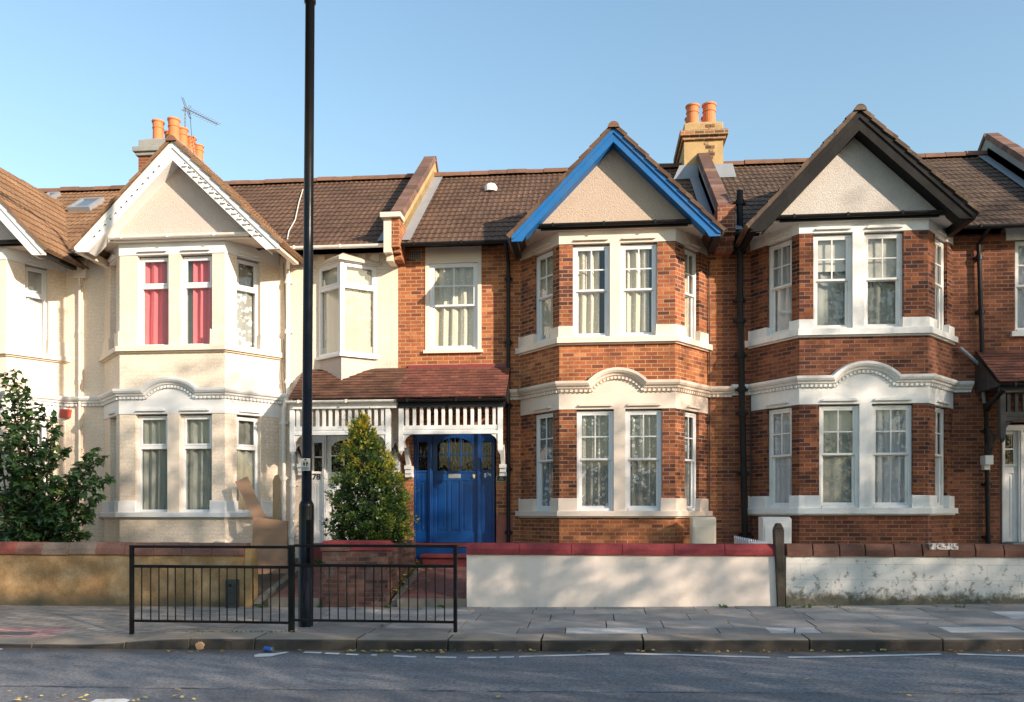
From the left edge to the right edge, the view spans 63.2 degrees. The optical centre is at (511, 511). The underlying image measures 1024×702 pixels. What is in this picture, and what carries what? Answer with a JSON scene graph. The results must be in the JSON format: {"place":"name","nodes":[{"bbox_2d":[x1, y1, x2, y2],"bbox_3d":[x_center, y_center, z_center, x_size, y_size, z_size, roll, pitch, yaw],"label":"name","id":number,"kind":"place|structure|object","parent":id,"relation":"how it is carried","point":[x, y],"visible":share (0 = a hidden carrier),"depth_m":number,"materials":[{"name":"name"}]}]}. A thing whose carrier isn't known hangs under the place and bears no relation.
{"place":"outdoors","nodes":[
{"label":"outdoors","id":0,"kind":"place"},
{"bbox_2d":[0,605,287,637],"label":"pavement","id":1,"kind":"structure","parent":0,"point":[69,621],"depth_m":12.34,"materials":[{"name":"grey concrete"}]},
{"bbox_2d":[0,542,257,606],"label":"garden wall","id":2,"kind":"structure","parent":1,"relation":"on","point":[67,573],"depth_m":13.69,"materials":[{"name":"beige brick"}]},
{"bbox_2d":[225,579,238,607],"bbox_3d":[-4.512,1.343,13.399,0.193,0.501,0.160,0,0,6],"label":"service box","id":3,"kind":"object","parent":1,"relation":"on","point":[231,593],"visible":0.56,"depth_m":13.35,"materials":[{"name":"grey metal"}]},
{"bbox_2d":[228,584,233,603],"bbox_3d":[-4.518,1.319,13.336,0.133,0.329,0.034,0,0,6],"label":"box door","id":4,"kind":"structure","parent":3,"relation":"in","point":[230,586],"depth_m":13.34,"materials":[{"name":"grey metal"}]},
{"bbox_2d":[129,544,456,633],"bbox_3d":[-2.949,1.048,11.077,4.484,1.231,0.060,0,0,6],"label":"guard railing","id":5,"kind":"object","parent":1,"relation":"on","point":[290,567],"visible":0.92,"depth_m":11.05,"materials":[{"name":"black metal"}]},
{"bbox_2d":[273,563,319,597],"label":"garden path","id":6,"kind":"structure","parent":0,"point":[316,589],"depth_m":14.09,"materials":[{"name":"tile"}]},
{"bbox_2d":[24,558,693,607],"bbox_3d":[-2.849,1.175,14.756,27.500,0.821,2.930,0,0,6],"label":"front garden","id":7,"kind":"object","parent":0,"point":[266,580],"visible":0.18,"depth_m":14.65,"materials":[{"name":"soil"}]},
{"bbox_2d":[0,368,115,541],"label":"leafy bush","id":8,"kind":"object","parent":7,"relation":"on","point":[31,511],"visible":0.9,"depth_m":14.68,"materials":[{"name":"green plant"}]},
{"bbox_2d":[0,167,124,541],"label":"terraced house","id":9,"kind":"structure","parent":7,"relation":"on","point":[41,229],"depth_m":16.60,"materials":[{"name":"white paint"}]},
{"bbox_2d":[25,419,45,481],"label":"window","id":10,"kind":"structure","parent":9,"relation":"in","point":[43,430],"depth_m":16.60,"materials":[{"name":"white glass"}]},
{"bbox_2d":[25,266,45,353],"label":"window","id":11,"kind":"structure","parent":9,"relation":"in","point":[35,279],"depth_m":16.59,"materials":[{"name":"white glass"}]},
{"bbox_2d":[46,191,60,198],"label":"roof window","id":12,"kind":"structure","parent":9,"relation":"in","point":[53,194],"depth_m":19.85,"materials":[{"name":"white glass"}]},
{"bbox_2d":[66,197,104,211],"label":"roof window","id":13,"kind":"structure","parent":9,"relation":"in","point":[83,204],"depth_m":18.97,"materials":[{"name":"white glass"}]},
{"bbox_2d":[59,97,413,563],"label":"terraced house","id":14,"kind":"structure","parent":7,"relation":"on","point":[189,314],"depth_m":15.91,"materials":[{"name":"beige paint"}]},
{"bbox_2d":[115,420,115,499],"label":"window","id":15,"kind":"structure","parent":14,"relation":"in","point":[115,420],"depth_m":16.45,"materials":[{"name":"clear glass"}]},
{"bbox_2d":[115,268,115,332],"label":"window","id":16,"kind":"structure","parent":14,"relation":"in","point":[115,268],"depth_m":16.45,"materials":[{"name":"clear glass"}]},
{"bbox_2d":[138,416,166,511],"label":"window","id":17,"kind":"structure","parent":14,"relation":"in","point":[152,430],"depth_m":15.92,"materials":[{"name":"white glass"}]},
{"bbox_2d":[140,258,168,345],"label":"window","id":18,"kind":"structure","parent":14,"relation":"in","point":[154,272],"depth_m":15.92,"materials":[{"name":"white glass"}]},
{"bbox_2d":[182,415,211,511],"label":"window","id":19,"kind":"structure","parent":14,"relation":"in","point":[196,429],"depth_m":15.83,"materials":[{"name":"white glass"}]},
{"bbox_2d":[183,256,211,344],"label":"window","id":20,"kind":"structure","parent":14,"relation":"in","point":[197,271],"depth_m":15.83,"materials":[{"name":"white glass"}]},
{"bbox_2d":[237,416,257,511],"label":"window","id":21,"kind":"structure","parent":14,"relation":"in","point":[247,427],"depth_m":16.10,"materials":[{"name":"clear glass"}]},
{"bbox_2d":[237,259,257,348],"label":"window","id":22,"kind":"structure","parent":14,"relation":"in","point":[247,272],"depth_m":16.10,"materials":[{"name":"clear glass"}]},
{"bbox_2d":[319,262,338,356],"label":"window","id":23,"kind":"structure","parent":14,"relation":"in","point":[330,289],"depth_m":16.23,"materials":[{"name":"clear glass"}]},
{"bbox_2d":[327,436,371,539],"bbox_3d":[-3.195,-0.440,16.411,0.925,2.122,0.061,0,0,6],"label":"door","id":24,"kind":"structure","parent":14,"relation":"in","point":[331,465],"depth_m":16.44,"materials":[{"name":"white paint"}]},
{"bbox_2d":[344,262,375,355],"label":"window","id":25,"kind":"structure","parent":14,"relation":"in","point":[359,279],"depth_m":16.14,"materials":[{"name":"clear glass"}]},
{"bbox_2d":[235,476,266,518],"bbox_3d":[-4.754,-0.219,15.222,0.713,0.856,0.109,0,0,22],"label":"cardboard sheet","id":26,"kind":"object","parent":7,"relation":"on","point":[247,492],"visible":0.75,"depth_m":15.22,"materials":[{"name":"brown cardboard"}]},
{"bbox_2d":[252,517,287,573],"bbox_3d":[-4.257,0.597,14.711,0.671,1.012,0.226,0,0,6],"label":"cardboard sheet","id":27,"kind":"object","parent":7,"relation":"on","point":[269,532],"visible":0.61,"depth_m":14.66,"materials":[{"name":"brown cardboard"}]},
{"bbox_2d":[273,475,280,519],"bbox_3d":[-4.438,-0.266,15.695,0.161,0.869,0.122,0,0,6],"label":"timber plank","id":28,"kind":"object","parent":7,"relation":"on","point":[276,498],"visible":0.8,"depth_m":15.67,"materials":[{"name":"brown wood"}]},
{"bbox_2d":[254,562,421,605],"bbox_3d":[-2.900,1.221,14.520,2.395,0.558,2.250,0,0,6],"label":"path edge","id":29,"kind":"object","parent":7,"relation":"on","point":[274,587],"visible":0.39,"depth_m":14.12,"materials":[{"name":"concrete"}]},
{"bbox_2d":[319,407,424,544],"bbox_3d":[-2.366,-0.499,14.142,1.719,2.524,1.743,0,0,6],"label":"conical shrub","id":30,"kind":"object","parent":7,"relation":"on","point":[367,517],"visible":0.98,"depth_m":13.91,"materials":[{"name":"green plant"}]},
{"bbox_2d":[377,101,742,566],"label":"terraced house","id":31,"kind":"structure","parent":7,"relation":"on","point":[560,344],"depth_m":15.40,"materials":[{"name":"brick"}]},
{"bbox_2d":[430,263,477,349],"bbox_3d":[-1.121,-3.969,16.179,0.945,1.685,0.159,0,0,6],"label":"window","id":32,"kind":"structure","parent":31,"relation":"in","point":[453,286],"depth_m":16.19,"materials":[{"name":"clear glass"}]},
{"bbox_2d":[433,434,476,542],"bbox_3d":[-1.112,-0.465,16.196,0.864,2.132,0.090,0,0,6],"label":"door","id":33,"kind":"structure","parent":31,"relation":"in","point":[454,455],"depth_m":16.21,"materials":[{"name":"blue paint"}]},
{"bbox_2d":[536,413,552,510],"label":"window","id":34,"kind":"structure","parent":31,"relation":"in","point":[544,422],"depth_m":15.57,"materials":[{"name":"clear glass"}]},
{"bbox_2d":[536,251,552,342],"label":"window","id":35,"kind":"structure","parent":31,"relation":"in","point":[544,263],"depth_m":15.58,"materials":[{"name":"clear glass"}]},
{"bbox_2d":[573,246,609,336],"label":"window","id":36,"kind":"structure","parent":31,"relation":"in","point":[586,290],"depth_m":15.07,"materials":[{"name":"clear glass"}]},
{"bbox_2d":[577,411,613,510],"bbox_3d":[1.504,-0.912,15.052,0.663,1.802,0.158,0,0,6],"label":"window","id":37,"kind":"structure","parent":31,"relation":"in","point":[595,429],"depth_m":15.05,"materials":[{"name":"clear glass"}]},
{"bbox_2d":[620,244,656,335],"bbox_3d":[2.275,-3.956,14.974,0.652,1.658,0.151,0,0,6],"label":"window","id":38,"kind":"structure","parent":31,"relation":"in","point":[634,259],"depth_m":14.98,"materials":[{"name":"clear glass"}]},
{"bbox_2d":[625,410,661,510],"bbox_3d":[2.361,-0.912,14.969,0.650,1.802,0.156,0,0,6],"label":"window","id":39,"kind":"structure","parent":31,"relation":"in","point":[643,428],"depth_m":14.98,"materials":[{"name":"clear glass"}]},
{"bbox_2d":[685,412,695,510],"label":"window","id":40,"kind":"structure","parent":31,"relation":"in","point":[690,418],"depth_m":15.40,"materials":[{"name":"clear glass"}]},
{"bbox_2d":[685,249,695,339],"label":"window","id":41,"kind":"structure","parent":31,"relation":"in","point":[690,257],"depth_m":15.40,"materials":[{"name":"clear glass"}]},
{"bbox_2d":[690,517,715,543],"bbox_3d":[3.312,0.520,14.443,0.399,0.859,0.412,0,0,6],"label":"meter box","id":42,"kind":"object","parent":7,"relation":"on","point":[702,530],"visible":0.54,"depth_m":14.24,"materials":[{"name":"white plastic"}]},
{"bbox_2d":[694,526,713,543],"bbox_3d":[3.293,0.575,14.244,0.339,0.649,0.012,0,0,6],"label":"box door","id":43,"kind":"structure","parent":42,"relation":"in","point":[702,534],"depth_m":14.24,"materials":[{"name":"white plastic"}]},
{"bbox_2d":[734,536,770,543],"bbox_3d":[4.028,0.868,14.116,0.290,0.863,2.075,0,0,6],"label":"picket fence","id":44,"kind":"object","parent":7,"relation":"on","point":[738,540],"visible":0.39,"depth_m":14.31,"materials":[{"name":"white wood"}]},
{"bbox_2d":[758,517,791,543],"bbox_3d":[4.509,0.520,14.278,0.475,0.861,0.412,0,0,6],"label":"meter box","id":45,"kind":"object","parent":7,"relation":"on","point":[765,526],"visible":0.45,"depth_m":14.09,"materials":[{"name":"white plastic"}]},
{"bbox_2d":[765,526,789,543],"bbox_3d":[4.490,0.575,14.078,0.415,0.651,0.012,0,0,6],"label":"box door","id":46,"kind":"structure","parent":45,"relation":"in","point":[768,529],"depth_m":14.08,"materials":[{"name":"white plastic"}]},
{"bbox_2d":[772,523,784,606],"bbox_3d":[4.064,0.855,12.679,0.160,1.362,0.160,0,0,6],"label":"timber post","id":47,"kind":"object","parent":7,"relation":"on","point":[778,534],"visible":0.75,"depth_m":12.60,"materials":[{"name":"brown wood"}]},
{"bbox_2d":[721,104,1023,543],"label":"terraced house","id":48,"kind":"structure","parent":7,"relation":"on","point":[872,320],"depth_m":14.67,"materials":[{"name":"brick"}]},
{"bbox_2d":[769,408,791,507],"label":"window","id":49,"kind":"structure","parent":48,"relation":"in","point":[780,420],"depth_m":15.11,"materials":[{"name":"glass"}]},
{"bbox_2d":[769,240,791,334],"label":"window","id":50,"kind":"structure","parent":48,"relation":"in","point":[780,255],"depth_m":15.11,"materials":[{"name":"white paint"}]},
{"bbox_2d":[813,235,850,328],"bbox_3d":[5.618,-4.015,14.675,0.660,1.657,0.195,0,0,6],"label":"window","id":51,"kind":"structure","parent":48,"relation":"in","point":[831,254],"depth_m":14.69,"materials":[{"name":"glass"}]},
{"bbox_2d":[819,406,857,507],"bbox_3d":[5.721,-0.960,14.632,0.678,1.786,0.130,0,0,6],"label":"window","id":52,"kind":"structure","parent":48,"relation":"in","point":[838,425],"depth_m":14.67,"materials":[{"name":"glass"}]},
{"bbox_2d":[864,233,901,327],"bbox_3d":[6.470,-4.015,14.592,0.664,1.657,0.194,0,0,6],"label":"window","id":53,"kind":"structure","parent":48,"relation":"in","point":[882,252],"depth_m":14.60,"materials":[{"name":"glass"}]},
{"bbox_2d":[872,405,911,507],"bbox_3d":[6.610,-0.960,14.564,0.689,1.786,0.164,0,0,6],"label":"window","id":54,"kind":"structure","parent":48,"relation":"in","point":[891,424],"depth_m":14.57,"materials":[{"name":"glass"}]},
{"bbox_2d":[935,408,943,507],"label":"window","id":55,"kind":"structure","parent":48,"relation":"in","point":[939,458],"depth_m":15.03,"materials":[{"name":"white paint"}]},
{"bbox_2d":[935,239,943,330],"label":"window","id":56,"kind":"structure","parent":48,"relation":"in","point":[939,248],"depth_m":15.04,"materials":[{"name":"white paint"}]},
{"bbox_2d":[1015,241,1023,330],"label":"window","id":57,"kind":"structure","parent":48,"relation":"in","point":[1019,245],"depth_m":15.23,"materials":[{"name":"white paint"}]},
{"bbox_2d":[1023,431,1023,541],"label":"door","id":58,"kind":"structure","parent":48,"relation":"in","point":[1023,431],"depth_m":15.19,"materials":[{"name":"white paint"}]},
{"bbox_2d":[400,567,466,597],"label":"garden path","id":59,"kind":"structure","parent":0,"point":[461,582],"depth_m":14.11,"materials":[{"name":"tile"}]},
{"bbox_2d":[393,558,431,592],"bbox_3d":[-1.662,1.093,14.527,0.716,0.468,2.067,0,0,6],"label":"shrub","id":60,"kind":"object","parent":59,"relation":"on","point":[405,579],"visible":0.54,"depth_m":14.22,"materials":[{"name":"plant"}]},
{"bbox_2d":[0,648,1023,701],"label":"road","id":61,"kind":"structure","parent":0,"point":[156,675],"depth_m":8.43,"materials":[{"name":"grey asphalt"}]},
{"bbox_2d":[195,642,204,649],"bbox_3d":[-3.933,1.689,10.483,0.111,0.098,0.025,0,0,6],"label":"litter disc","id":62,"kind":"object","parent":61,"relation":"on","point":[199,645],"visible":1,"depth_m":10.47,"materials":[{"name":"beige paper"}]},
{"bbox_2d":[263,646,273,651],"bbox_3d":[-3.006,1.698,10.270,0.128,0.064,0.066,0,0,20],"label":"drinks can","id":63,"kind":"object","parent":61,"relation":"on","point":[267,649],"visible":1,"depth_m":10.24,"materials":[{"name":"metal"}]},
{"bbox_2d":[7,657,1013,700],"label":"fallen leaves","id":64,"kind":"object","parent":61,"relation":"on","point":[182,696],"visible":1,"depth_m":7.52,"materials":[{"name":"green plant"}]},
{"bbox_2d":[0,632,1023,651],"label":"kerb","id":65,"kind":"structure","parent":61,"relation":"on","point":[888,641],"depth_m":10.23,"materials":[{"name":"concrete"}]},
{"bbox_2d":[0,648,1023,701],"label":"road marking","id":66,"kind":"object","parent":61,"relation":"on","point":[127,700],"visible":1,"depth_m":9.61,"materials":[{"name":"white paint"}]},
{"bbox_2d":[166,649,1020,652],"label":"fallen leaves","id":67,"kind":"object","parent":61,"relation":"on","point":[394,651],"visible":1,"depth_m":10.06,"materials":[{"name":"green plant"}]},
{"bbox_2d":[0,0,1023,187],"label":"sky","id":68,"kind":"structure","parent":0,"point":[470,85],"materials":[{"name":"blue"}]},
{"bbox_2d":[233,604,1023,635],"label":"pavement","id":69,"kind":"structure","parent":0,"point":[827,619],"depth_m":11.50,"materials":[{"name":"grey concrete"}]},
{"bbox_2d":[298,0,315,627],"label":"lamp post","id":70,"kind":"object","parent":69,"relation":"on","point":[306,524],"visible":0.85,"depth_m":11.43,"materials":[{"name":"black metal"}]},
{"bbox_2d":[306,520,311,563],"bbox_3d":[-2.784,0.430,11.407,0.068,0.641,0.052,0,0,6],"label":"access door","id":71,"kind":"structure","parent":70,"relation":"in","point":[308,522],"depth_m":11.38,"materials":[{"name":"black paint"}]},
{"bbox_2d":[185,557,1023,647],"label":"weeds","id":72,"kind":"object","parent":69,"relation":"on","point":[319,561],"visible":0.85,"depth_m":12.55,"materials":[{"name":"green plant"}]},
{"bbox_2d":[259,607,1006,631],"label":"fallen leaves","id":73,"kind":"object","parent":69,"relation":"on","point":[667,608],"visible":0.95,"depth_m":12.08,"materials":[{"name":"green plant"}]},
{"bbox_2d":[448,611,809,644],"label":"fallen leaves","id":74,"kind":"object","parent":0,"point":[606,627],"depth_m":10.56,"materials":[{"name":"brown plant"}]},
{"bbox_2d":[268,597,319,606],"bbox_3d":[-3.507,1.492,13.448,0.839,0.192,0.140,0,0,6],"label":"path edge","id":75,"kind":"object","parent":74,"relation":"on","point":[284,602],"visible":0.43,"depth_m":13.40,"materials":[{"name":"concrete"}]},
{"bbox_2d":[321,540,415,607],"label":"garden wall","id":76,"kind":"structure","parent":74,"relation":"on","point":[365,555],"depth_m":13.29,"materials":[{"name":"brick"}]},
{"bbox_2d":[397,598,466,607],"bbox_3d":[-1.266,1.475,13.232,1.103,0.186,0.140,0,0,6],"label":"path edge","id":77,"kind":"object","parent":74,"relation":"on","point":[461,602],"visible":0.57,"depth_m":13.17,"materials":[{"name":"concrete"}]},
{"bbox_2d":[466,543,776,608],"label":"garden wall","id":78,"kind":"structure","parent":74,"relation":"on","point":[596,575],"depth_m":12.90,"materials":[{"name":"beige paint"}]},
{"bbox_2d":[784,543,1023,605],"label":"garden wall","id":79,"kind":"structure","parent":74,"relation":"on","point":[841,574],"depth_m":12.49,"materials":[{"name":"white paint"}]}
]}

